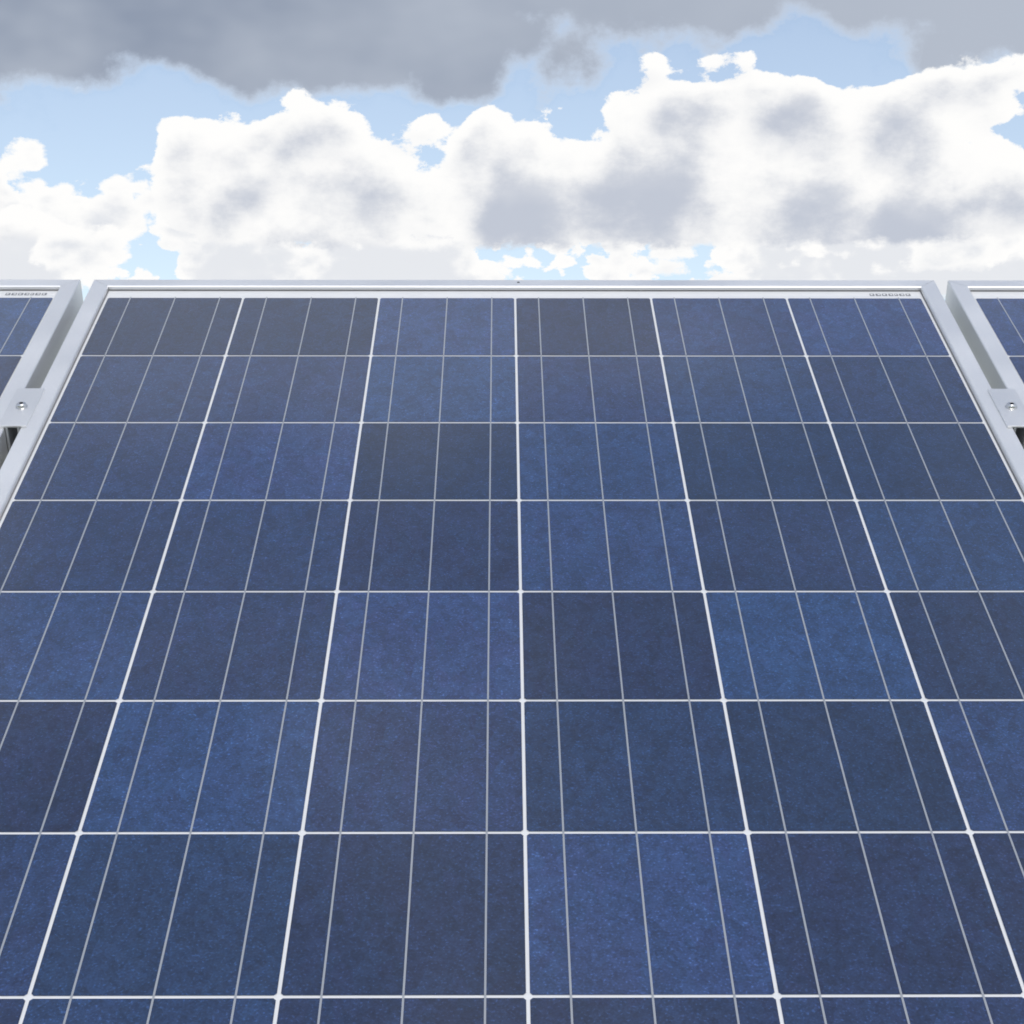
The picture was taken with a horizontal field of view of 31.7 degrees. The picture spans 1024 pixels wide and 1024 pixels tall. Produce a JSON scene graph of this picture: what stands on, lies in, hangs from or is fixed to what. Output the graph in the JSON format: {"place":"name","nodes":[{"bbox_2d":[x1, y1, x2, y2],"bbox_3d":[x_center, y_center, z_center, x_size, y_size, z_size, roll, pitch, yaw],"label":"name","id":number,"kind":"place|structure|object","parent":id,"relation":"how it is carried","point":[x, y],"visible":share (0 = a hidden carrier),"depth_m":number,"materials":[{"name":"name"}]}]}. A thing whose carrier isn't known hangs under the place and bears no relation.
{"place":"outdoors","nodes":[
{"label":"outdoors","id":0,"kind":"place"},
{"bbox_2d":[0,0,1023,301],"label":"sky","id":1,"kind":"structure","parent":0,"point":[140,139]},
{"label":"ground","id":2,"kind":"structure","parent":0,"visible":0},
{"bbox_3d":[-2.019,1.495,1.713,0.080,2.801,0.080,0,0,0],"label":"post","id":3,"kind":"object","parent":2,"relation":"on","visible":0},
{"bbox_2d":[0,280,1023,1023],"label":"solar panel","id":4,"kind":"object","parent":3,"relation":"attached to","point":[510,650],"visible":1,"depth_m":1.48,"materials":[{"name":"glass"}]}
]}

